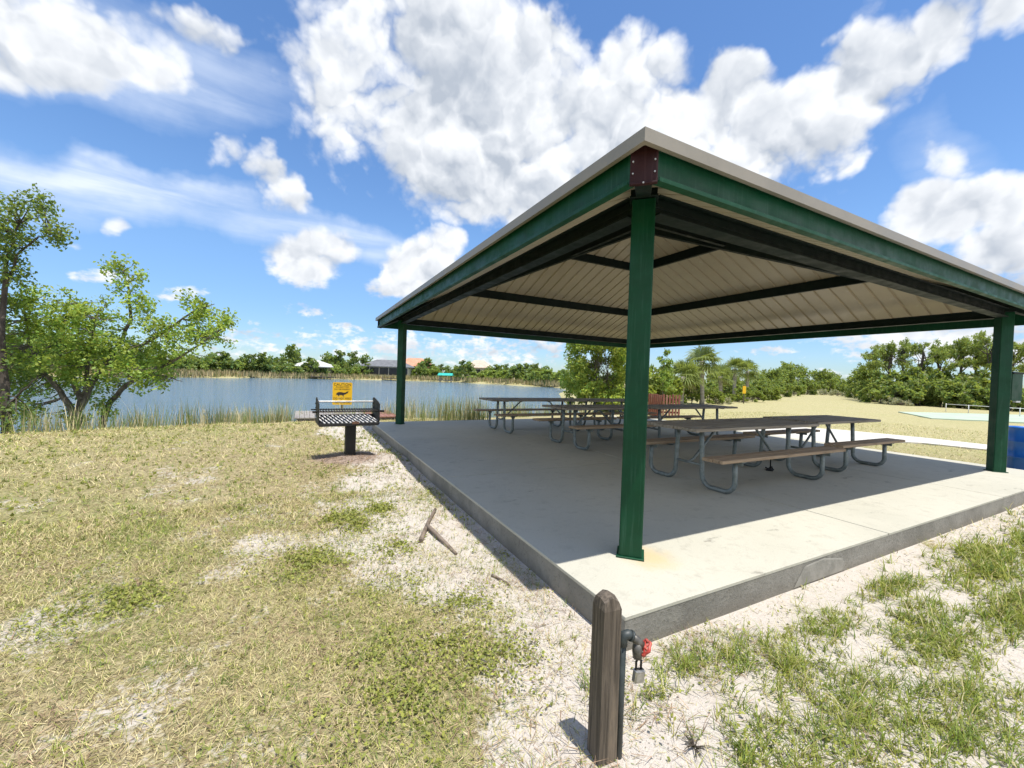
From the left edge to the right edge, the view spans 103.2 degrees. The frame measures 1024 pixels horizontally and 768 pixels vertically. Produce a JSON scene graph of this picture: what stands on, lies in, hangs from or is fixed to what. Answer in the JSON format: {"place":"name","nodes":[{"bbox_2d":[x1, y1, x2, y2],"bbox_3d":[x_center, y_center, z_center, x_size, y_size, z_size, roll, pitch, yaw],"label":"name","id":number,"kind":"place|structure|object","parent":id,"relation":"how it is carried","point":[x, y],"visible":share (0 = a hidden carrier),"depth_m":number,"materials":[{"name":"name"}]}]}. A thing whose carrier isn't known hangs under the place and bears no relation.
{"place":"outdoors","nodes":[
{"label":"outdoors","id":0,"kind":"place"},
{"bbox_2d":[0,376,578,433],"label":"lake water","id":1,"kind":"structure","parent":0,"point":[256,391],"depth_m":34.56,"materials":[{"name":"blue liquid"}]},
{"bbox_2d":[294,410,395,420],"bbox_3d":[-5.740,1.791,14.056,3.168,1.545,2.300,1,1,-27],"label":"wooden dock","id":2,"kind":"object","parent":1,"relation":"in","point":[305,416],"visible":0.38,"depth_m":13.66,"materials":[{"name":"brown wood"}]},
{"bbox_2d":[468,360,490,376],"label":"lake house","id":3,"kind":"structure","parent":0,"point":[480,365],"depth_m":124.76,"materials":[{"name":"beige paint"}]},
{"bbox_2d":[0,374,1023,767],"bbox_3d":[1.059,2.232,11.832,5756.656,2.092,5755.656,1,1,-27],"label":"ground","id":4,"kind":"structure","parent":0,"point":[848,582],"depth_m":2.55,"materials":[{"name":"beige sand"}]},
{"bbox_2d":[0,183,79,434],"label":"shore tree","id":5,"kind":"object","parent":4,"relation":"on","point":[18,223],"visible":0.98,"depth_m":9.88,"materials":[{"name":"green plant"}]},
{"bbox_2d":[0,251,240,429],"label":"shore tree","id":6,"kind":"object","parent":4,"relation":"on","point":[73,361],"visible":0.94,"depth_m":11.40,"materials":[{"name":"green plant"}]},
{"bbox_2d":[182,358,204,367],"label":"shore bush","id":7,"kind":"object","parent":4,"relation":"on","point":[190,362],"visible":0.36,"depth_m":79.61,"materials":[{"name":"green plant"}]},
{"bbox_2d":[205,350,236,370],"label":"shore tree","id":8,"kind":"object","parent":4,"relation":"on","point":[223,358],"visible":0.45,"depth_m":84.96,"materials":[{"name":"green plant"}]},
{"bbox_2d":[209,359,235,371],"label":"shore bush","id":9,"kind":"object","parent":4,"relation":"on","point":[223,367],"visible":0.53,"depth_m":84.36,"materials":[{"name":"green plant"}]},
{"bbox_2d":[234,359,252,372],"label":"shore bush","id":10,"kind":"object","parent":4,"relation":"on","point":[241,365],"visible":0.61,"depth_m":88.64,"materials":[{"name":"green plant"}]},
{"bbox_2d":[246,353,265,371],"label":"shore tree","id":11,"kind":"object","parent":4,"relation":"on","point":[251,357],"visible":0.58,"depth_m":90.49,"materials":[{"name":"green plant"}]},
{"bbox_2d":[248,352,278,375],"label":"shore tree","id":12,"kind":"object","parent":4,"relation":"on","point":[264,359],"visible":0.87,"depth_m":91.01,"materials":[{"name":"green plant"}]},
{"bbox_2d":[11,365,562,386],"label":"bank reeds","id":13,"kind":"object","parent":4,"relation":"on","point":[184,372],"visible":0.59,"depth_m":93.96,"materials":[{"name":"plant"}]},
{"bbox_2d":[273,362,304,373],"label":"shore bush","id":14,"kind":"object","parent":4,"relation":"on","point":[292,367],"visible":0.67,"depth_m":95.78,"materials":[{"name":"green plant"}]},
{"bbox_2d":[273,344,305,363],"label":"shore tree","id":15,"kind":"object","parent":4,"relation":"on","point":[293,354],"visible":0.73,"depth_m":105.24,"materials":[{"name":"green plant"}]},
{"bbox_2d":[1,390,592,434],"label":"bank reeds","id":16,"kind":"object","parent":4,"relation":"on","point":[468,413],"visible":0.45,"depth_m":12.07,"materials":[{"name":"green plant"}]},
{"bbox_2d":[302,357,318,372],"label":"shore tree","id":17,"kind":"object","parent":4,"relation":"on","point":[312,362],"visible":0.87,"depth_m":100.88,"materials":[{"name":"green plant"}]},
{"bbox_2d":[295,360,332,373],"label":"lake house","id":18,"kind":"structure","parent":4,"relation":"on","point":[324,365],"depth_m":103.12,"materials":[{"name":"beige paint"}]},
{"bbox_2d":[320,350,348,367],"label":"shore tree","id":19,"kind":"object","parent":4,"relation":"on","point":[329,359],"visible":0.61,"depth_m":112.43,"materials":[{"name":"green plant"}]},
{"bbox_2d":[332,382,351,406],"bbox_3d":[-6.390,1.196,15.237,0.680,2.528,0.065,1,1,-21],"label":"caution sign","id":20,"kind":"object","parent":4,"relation":"on","point":[342,389],"visible":0.94,"depth_m":15.19,"materials":[{"name":"yellow metal"}]},
{"bbox_2d":[311,397,383,454],"bbox_3d":[-2.884,0.757,7.105,1.146,1.035,0.582,1,1,-30],"label":"park grill","id":21,"kind":"object","parent":4,"relation":"on","point":[350,422],"visible":1,"depth_m":7.06,"materials":[{"name":"black metal"}]},
{"bbox_2d":[345,350,372,373],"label":"shore tree","id":22,"kind":"object","parent":4,"relation":"on","point":[354,360],"visible":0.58,"depth_m":123.09,"materials":[{"name":"green plant"}]},
{"bbox_2d":[361,360,414,376],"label":"lake house","id":23,"kind":"structure","parent":4,"relation":"on","point":[383,367],"depth_m":114.99,"materials":[{"name":"beige paint"}]},
{"bbox_2d":[406,358,433,373],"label":"lake house","id":24,"kind":"structure","parent":4,"relation":"on","point":[412,361],"depth_m":130.75,"materials":[{"name":"beige paint"}]},
{"bbox_2d":[413,357,434,368],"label":"shore tree","id":25,"kind":"object","parent":4,"relation":"on","point":[426,363],"visible":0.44,"depth_m":123.76,"materials":[{"name":"green plant"}]},
{"bbox_2d":[418,508,436,542],"bbox_3d":[-0.885,1.478,4.292,0.048,0.062,0.873,2,1,-2],"label":"dead stick","id":26,"kind":"object","parent":4,"relation":"on","point":[422,535],"visible":0.96,"depth_m":4.10,"materials":[{"name":"wood"}]},
{"bbox_2d":[425,523,457,554],"bbox_3d":[-0.681,1.479,3.896,0.044,0.067,0.686,1,1,-35],"label":"dead stick","id":27,"kind":"object","parent":4,"relation":"on","point":[437,535],"visible":0.99,"depth_m":3.88,"materials":[{"name":"wood"}]},
{"bbox_2d":[455,359,475,378],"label":"shore tree","id":28,"kind":"object","parent":4,"relation":"on","point":[467,366],"visible":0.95,"depth_m":113.88,"materials":[{"name":"green plant"}]},
{"bbox_2d":[0,430,1023,767],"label":"creeping weeds","id":29,"kind":"object","parent":4,"relation":"on","point":[354,516],"visible":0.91,"depth_m":2.44,"materials":[{"name":"green plant"}]},
{"bbox_2d":[505,363,526,381],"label":"shore tree","id":30,"kind":"object","parent":4,"relation":"on","point":[517,369],"visible":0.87,"depth_m":104.40,"materials":[{"name":"green plant"}]},
{"bbox_2d":[526,363,552,373],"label":"shore tree","id":31,"kind":"object","parent":4,"relation":"on","point":[536,368],"visible":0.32,"depth_m":110.40,"materials":[{"name":"green plant"}]},
{"bbox_2d":[557,369,575,388],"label":"shore bush","id":32,"kind":"object","parent":4,"relation":"on","point":[559,372],"visible":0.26,"depth_m":66.07,"materials":[{"name":"green plant"}]},
{"bbox_2d":[587,589,621,767],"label":"wooden post","id":33,"kind":"object","parent":4,"relation":"on","point":[604,679],"visible":0.97,"depth_m":1.69,"materials":[{"name":"brown wood"}]},
{"bbox_2d":[616,629,651,759],"bbox_3d":[0.516,1.338,1.741,0.145,0.587,0.074,2,1,3],"label":"water tap","id":34,"kind":"object","parent":33,"relation":"attached to","point":[641,648],"visible":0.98,"depth_m":1.71,"materials":[{"name":"grey metal"}]},
{"bbox_2d":[632,660,644,683],"bbox_3d":[0.539,1.216,1.727,0.058,0.110,0.028,1,1,-22],"label":"padlock","id":35,"kind":"object","parent":34,"relation":"hanging from","point":[638,675],"visible":0.94,"depth_m":1.72,"materials":[{"name":"silver metal"}]},
{"bbox_2d":[558,343,651,411],"bbox_3d":[4.621,-1.121,21.141,4.604,5.905,5.008,1,1,-27],"label":"leafy tree","id":36,"kind":"object","parent":4,"relation":"on","point":[590,382],"visible":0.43,"depth_m":20.45,"materials":[{"name":"green plant"}]},
{"bbox_2d":[648,394,680,415],"bbox_3d":[6.727,0.991,18.365,0.626,1.089,1.586,1,1,-39],"label":"slatted screen","id":37,"kind":"object","parent":4,"relation":"on","point":[655,399],"visible":0.61,"depth_m":17.98,"materials":[{"name":"brown wood"}]},
{"bbox_2d":[656,348,674,396],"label":"slender tree","id":38,"kind":"object","parent":4,"relation":"on","point":[666,374],"visible":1,"depth_m":22.93,"materials":[{"name":"green plant"}]},
{"bbox_2d":[648,372,684,403],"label":"bush","id":39,"kind":"object","parent":4,"relation":"on","point":[674,388],"visible":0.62,"depth_m":25.35,"materials":[{"name":"green plant"}]},
{"bbox_2d":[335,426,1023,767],"bbox_3d":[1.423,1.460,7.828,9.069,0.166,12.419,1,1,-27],"label":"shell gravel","id":40,"kind":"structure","parent":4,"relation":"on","point":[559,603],"depth_m":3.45,"materials":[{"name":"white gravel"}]},
{"bbox_2d":[668,359,704,403],"bbox_3d":[11.994,-0.076,28.081,3.059,3.477,2.802,1,1,-27],"label":"cabbage palm","id":41,"kind":"object","parent":4,"relation":"on","point":[687,368],"visible":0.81,"depth_m":27.57,"materials":[{"name":"green plant"}]},
{"bbox_2d":[678,722,711,759],"bbox_3d":[0.787,1.571,1.773,0.169,0.050,0.154,3,1,40],"label":"dead weed","id":42,"kind":"object","parent":4,"relation":"on","point":[692,744],"visible":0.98,"depth_m":1.78,"materials":[{"name":"plant"}]},
{"bbox_2d":[684,384,706,403],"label":"bush","id":43,"kind":"object","parent":4,"relation":"on","point":[695,395],"visible":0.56,"depth_m":30.41,"materials":[{"name":"green plant"}]},
{"bbox_2d":[372,417,1023,650],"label":"concrete slab","id":44,"kind":"structure","parent":4,"relation":"on","point":[530,494],"depth_m":4.67,"materials":[{"name":"grey concrete"}]},
{"bbox_2d":[473,397,594,433],"bbox_3d":[0.581,0.815,10.972,2.887,0.834,1.638,1,1,-27],"label":"picnic table","id":45,"kind":"object","parent":44,"relation":"on","point":[519,400],"visible":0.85,"depth_m":10.69,"materials":[{"name":"grey wood"}]},
{"bbox_2d":[533,404,657,449],"bbox_3d":[1.817,0.897,8.854,2.222,0.832,1.638,1,1,-27],"label":"picnic table","id":46,"kind":"object","parent":44,"relation":"on","point":[591,428],"visible":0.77,"depth_m":8.62,"materials":[{"name":"grey wood"}]},
{"bbox_2d":[571,398,656,429],"bbox_3d":[2.889,0.871,12.105,2.222,0.832,1.638,1,1,-27],"label":"picnic table","id":47,"kind":"object","parent":44,"relation":"on","point":[605,400],"visible":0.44,"depth_m":11.69,"materials":[{"name":"grey wood"}]},
{"bbox_2d":[617,404,737,444],"bbox_3d":[4.263,0.955,10.080,2.887,0.834,1.638,1,1,-27],"label":"picnic table","id":48,"kind":"object","parent":44,"relation":"on","point":[659,407],"visible":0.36,"depth_m":10.09,"materials":[{"name":"grey wood"}]},
{"bbox_2d":[375,126,1023,561],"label":"picnic pavilion","id":49,"kind":"structure","parent":44,"relation":"on","point":[639,244],"depth_m":6.67,"materials":[{"name":"green paint"}]},
{"bbox_2d":[1010,372,1023,402],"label":"electrical box","id":50,"kind":"object","parent":49,"relation":"attached to","point":[1016,386],"visible":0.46,"depth_m":7.29,"materials":[{"name":"green paint"}]},
{"bbox_2d":[646,418,845,493],"bbox_3d":[3.367,0.999,6.167,2.887,0.834,1.638,1,1,-27],"label":"picnic table","id":51,"kind":"object","parent":44,"relation":"on","point":[712,426],"visible":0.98,"depth_m":5.88,"materials":[{"name":"grey wood"}]},
{"bbox_2d":[743,415,904,471],"bbox_3d":[5.814,1.054,7.619,2.222,0.832,1.638,1,1,-27],"label":"picnic table","id":52,"kind":"object","parent":44,"relation":"on","point":[828,421],"visible":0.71,"depth_m":7.33,"materials":[{"name":"grey wood"}]},
{"bbox_2d":[683,345,723,403],"bbox_3d":[14.044,-0.703,30.000,3.176,4.833,3.417,1,1,-27],"label":"cabbage palm","id":53,"kind":"object","parent":4,"relation":"on","point":[700,357],"visible":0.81,"depth_m":29.81,"materials":[{"name":"green plant"}]},
{"bbox_2d":[704,379,725,397],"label":"bush","id":54,"kind":"object","parent":4,"relation":"on","point":[713,385],"visible":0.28,"depth_m":41.63,"materials":[{"name":"green plant"}]},
{"bbox_2d":[705,390,727,403],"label":"bush","id":55,"kind":"object","parent":4,"relation":"on","point":[720,396],"visible":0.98,"depth_m":30.75,"materials":[{"name":"green plant"}]},
{"bbox_2d":[709,363,735,390],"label":"cabbage palm","id":56,"kind":"object","parent":4,"relation":"on","point":[724,370],"visible":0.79,"depth_m":34.81,"materials":[{"name":"green plant"}]},
{"bbox_2d":[704,376,740,394],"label":"bush","id":57,"kind":"object","parent":4,"relation":"on","point":[729,389],"visible":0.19,"depth_m":43.02,"materials":[{"name":"green plant"}]},
{"bbox_2d":[723,357,751,394],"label":"cabbage palm","id":58,"kind":"object","parent":4,"relation":"on","point":[738,363],"visible":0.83,"depth_m":37.76,"materials":[{"name":"green plant"}]},
{"bbox_2d":[734,386,753,401],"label":"bush","id":59,"kind":"object","parent":4,"relation":"on","point":[739,394],"visible":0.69,"depth_m":35.42,"materials":[{"name":"green plant"}]},
{"bbox_2d":[737,357,760,399],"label":"cabbage palm","id":60,"kind":"object","parent":4,"relation":"on","point":[747,373],"visible":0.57,"depth_m":39.71,"materials":[{"name":"green plant"}]},
{"bbox_2d":[742,390,767,401],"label":"bush","id":61,"kind":"object","parent":4,"relation":"on","point":[761,395],"visible":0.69,"depth_m":36.70,"materials":[{"name":"green plant"}]},
{"bbox_2d":[742,370,769,389],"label":"round tree","id":62,"kind":"object","parent":4,"relation":"on","point":[761,377],"visible":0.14,"depth_m":51.40,"materials":[{"name":"green plant"}]},
{"bbox_2d":[749,383,772,400],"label":"bush","id":63,"kind":"object","parent":4,"relation":"on","point":[759,387],"visible":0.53,"depth_m":41.84,"materials":[{"name":"green plant"}]},
{"bbox_2d":[749,378,782,399],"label":"bush","id":64,"kind":"object","parent":4,"relation":"on","point":[756,382],"visible":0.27,"depth_m":44.09,"materials":[{"name":"green plant"}]},
{"bbox_2d":[759,386,781,399],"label":"bush","id":65,"kind":"object","parent":4,"relation":"on","point":[776,391],"visible":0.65,"depth_m":41.61,"materials":[{"name":"green plant"}]},
{"bbox_2d":[760,367,786,385],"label":"round tree","id":66,"kind":"object","parent":4,"relation":"on","point":[775,373],"visible":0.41,"depth_m":60.83,"materials":[{"name":"green plant"}]},
{"bbox_2d":[767,378,793,396],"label":"bush","id":67,"kind":"object","parent":4,"relation":"on","point":[781,384],"visible":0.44,"depth_m":54.69,"materials":[{"name":"green plant"}]},
{"bbox_2d":[777,368,798,392],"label":"round tree","id":68,"kind":"object","parent":4,"relation":"on","point":[790,375],"visible":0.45,"depth_m":69.04,"materials":[{"name":"green plant"}]},
{"bbox_2d":[780,384,806,395],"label":"bush","id":69,"kind":"object","parent":4,"relation":"on","point":[798,388],"visible":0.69,"depth_m":61.83,"materials":[{"name":"green plant"}]},
{"bbox_2d":[780,361,816,389],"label":"round tree","id":70,"kind":"object","parent":4,"relation":"on","point":[802,375],"visible":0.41,"depth_m":76.63,"materials":[{"name":"green plant"}]},
{"bbox_2d":[792,378,818,394],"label":"bush","id":71,"kind":"object","parent":4,"relation":"on","point":[805,384],"visible":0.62,"depth_m":73.42,"materials":[{"name":"green plant"}]},
{"bbox_2d":[808,368,838,390],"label":"round tree","id":72,"kind":"object","parent":4,"relation":"on","point":[823,375],"visible":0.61,"depth_m":84.09,"materials":[{"name":"green plant"}]},
{"bbox_2d":[837,368,883,392],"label":"round tree","id":73,"kind":"object","parent":4,"relation":"on","point":[849,381],"visible":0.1,"depth_m":67.13,"materials":[{"name":"green plant"}]},
{"bbox_2d":[852,380,879,401],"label":"bush","id":74,"kind":"object","parent":4,"relation":"on","point":[860,385],"visible":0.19,"depth_m":48.12,"materials":[{"name":"green plant"}]},
{"bbox_2d":[844,365,891,395],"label":"round tree","id":75,"kind":"object","parent":4,"relation":"on","point":[867,376],"visible":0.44,"depth_m":52.05,"materials":[{"name":"green plant"}]},
{"bbox_2d":[857,344,887,371],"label":"slash pine","id":76,"kind":"object","parent":4,"relation":"on","point":[867,354],"visible":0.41,"depth_m":56.01,"materials":[{"name":"green plant"}]},
{"bbox_2d":[859,382,900,402],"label":"bush","id":77,"kind":"object","parent":4,"relation":"on","point":[867,399],"visible":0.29,"depth_m":44.38,"materials":[{"name":"green plant"}]},
{"bbox_2d":[860,340,921,373],"bbox_3d":[42.857,-1.387,46.782,3.720,7.412,5.671,1,1,-24],"label":"leafy tree","id":78,"kind":"object","parent":4,"relation":"on","point":[885,355],"visible":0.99,"depth_m":46.56,"materials":[{"name":"green plant"}]},
{"bbox_2d":[867,379,919,405],"bbox_3d":[39.856,1.045,42.132,4.541,3.230,3.822,1,1,-34],"label":"bush","id":79,"kind":"object","parent":4,"relation":"on","point":[900,389],"visible":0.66,"depth_m":41.35,"materials":[{"name":"green plant"}]},
{"bbox_2d":[882,337,916,380],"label":"leafy tree","id":80,"kind":"object","parent":4,"relation":"on","point":[903,349],"visible":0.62,"depth_m":49.90,"materials":[{"name":"green plant"}]},
{"bbox_2d":[881,378,917,402],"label":"bush","id":81,"kind":"object","parent":4,"relation":"on","point":[891,385],"visible":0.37,"depth_m":41.77,"materials":[{"name":"green plant"}]},
{"bbox_2d":[889,397,913,405],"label":"bush","id":82,"kind":"object","parent":4,"relation":"on","point":[901,402],"visible":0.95,"depth_m":39.80,"materials":[{"name":"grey plant"}]},
{"bbox_2d":[870,368,939,401],"bbox_3d":[44.426,0.586,45.299,5.090,4.763,7.107,1,1,-23],"label":"bush","id":83,"kind":"object","parent":4,"relation":"on","point":[895,374],"visible":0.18,"depth_m":45.36,"materials":[{"name":"green plant"}]},
{"bbox_2d":[894,381,942,406],"bbox_3d":[40.876,1.161,41.299,3.571,3.083,4.227,2,1,-3],"label":"bush","id":84,"kind":"object","parent":4,"relation":"on","point":[917,395],"visible":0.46,"depth_m":40.02,"materials":[{"name":"green plant"}]},
{"bbox_2d":[893,368,950,383],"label":"bush","id":85,"kind":"object","parent":4,"relation":"on","point":[928,376],"visible":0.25,"depth_m":43.77,"materials":[{"name":"green plant"}]},
{"bbox_2d":[900,342,949,373],"bbox_3d":[47.066,-1.155,45.998,3.647,7.241,3.281,2,1,9],"label":"leafy tree","id":86,"kind":"object","parent":4,"relation":"on","point":[925,363],"visible":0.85,"depth_m":45.56,"materials":[{"name":"green plant"}]},
{"bbox_2d":[903,379,956,405],"bbox_3d":[41.846,1.149,41.208,4.623,3.206,3.433,2,1,0],"label":"bush","id":87,"kind":"object","parent":4,"relation":"on","point":[931,384],"visible":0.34,"depth_m":40.24,"materials":[{"name":"green plant"}]},
{"bbox_2d":[914,378,961,407],"bbox_3d":[42.362,1.119,40.107,3.315,3.406,4.692,2,1,1],"label":"bush","id":88,"kind":"object","parent":4,"relation":"on","point":[946,395],"visible":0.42,"depth_m":39.52,"materials":[{"name":"green plant"}]},
{"bbox_2d":[926,338,964,403],"bbox_3d":[50.761,-1.396,48.052,4.893,7.943,3.726,1,1,-39],"label":"leafy tree","id":89,"kind":"object","parent":4,"relation":"on","point":[946,346],"visible":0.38,"depth_m":47.77,"materials":[{"name":"green plant"}]},
{"bbox_2d":[924,379,979,407],"bbox_3d":[43.292,1.208,39.735,3.758,3.299,4.460,1,1,-21],"label":"bush","id":90,"kind":"object","parent":4,"relation":"on","point":[948,383],"visible":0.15,"depth_m":39.39,"materials":[{"name":"green plant"}]},
{"bbox_2d":[935,378,978,407],"bbox_3d":[43.020,1.143,39.036,4.443,3.459,3.749,2,1,-19],"label":"bush","id":91,"kind":"object","parent":4,"relation":"on","point":[970,383],"visible":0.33,"depth_m":38.39,"materials":[{"name":"green plant"}]},
{"bbox_2d":[898,412,1023,423],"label":"court surface","id":92,"kind":"object","parent":4,"relation":"on","point":[1013,418],"visible":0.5,"depth_m":24.85,"materials":[{"name":"grey concrete"}]},
{"bbox_2d":[936,367,990,387],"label":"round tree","id":93,"kind":"object","parent":4,"relation":"on","point":[982,377],"visible":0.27,"depth_m":42.12,"materials":[{"name":"green plant"}]},
{"bbox_2d":[941,335,990,372],"bbox_3d":[49.958,-1.433,44.524,3.946,8.087,6.537,3,1,43],"label":"leafy tree","id":94,"kind":"object","parent":4,"relation":"on","point":[959,345],"visible":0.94,"depth_m":44.12,"materials":[{"name":"green plant"}]},
{"bbox_2d":[945,382,989,409],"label":"bush","id":95,"kind":"object","parent":4,"relation":"on","point":[967,396],"visible":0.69,"depth_m":37.06,"materials":[{"name":"green plant"}]},
{"bbox_2d":[954,333,990,372],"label":"slash pine","id":96,"kind":"object","parent":4,"relation":"on","point":[974,341],"visible":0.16,"depth_m":45.77,"materials":[{"name":"green plant"}]},
{"bbox_2d":[962,330,1016,383],"bbox_3d":[51.062,-1.521,43.344,3.977,8.434,3.396,1,1,-27],"label":"leafy tree","id":97,"kind":"object","parent":4,"relation":"on","point":[983,339],"visible":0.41,"depth_m":43.10,"materials":[{"name":"green plant"}]},
{"bbox_2d":[979,386,1023,410],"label":"bush","id":98,"kind":"object","parent":4,"relation":"on","point":[1013,405],"visible":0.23,"depth_m":34.99,"materials":[{"name":"green plant"}]},
{"bbox_2d":[988,336,1023,376],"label":"slash pine","id":99,"kind":"object","parent":4,"relation":"on","point":[1017,347],"visible":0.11,"depth_m":45.77,"materials":[{"name":"green plant"}]},
{"bbox_2d":[1006,426,1023,469],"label":"trash barrel","id":100,"kind":"object","parent":4,"relation":"on","point":[1015,454],"visible":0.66,"depth_m":8.27,"materials":[{"name":"blue plastic"}]},
{"bbox_2d":[1012,345,1023,372],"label":"slash pine","id":101,"kind":"object","parent":4,"relation":"on","point":[1020,366],"visible":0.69,"depth_m":41.83,"materials":[{"name":"green plant"}]},
{"bbox_2d":[0,412,1023,767],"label":"dry grass","id":102,"kind":"structure","parent":0,"point":[72,532],"depth_m":2.74,"materials":[{"name":"plant"}]},
{"bbox_2d":[0,419,1023,767],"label":"green grass","id":103,"kind":"structure","parent":0,"point":[1010,557],"depth_m":2.30,"materials":[{"name":"green plant"}]},
{"bbox_2d":[0,0,1023,387],"label":"sky","id":104,"kind":"structure","parent":0,"point":[303,168],"materials":[{"name":"blue"}]},
{"bbox_2d":[741,427,986,450],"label":"concrete path","id":105,"kind":"structure","parent":0,"point":[842,435],"depth_m":12.67,"materials":[{"name":"grey concrete"}]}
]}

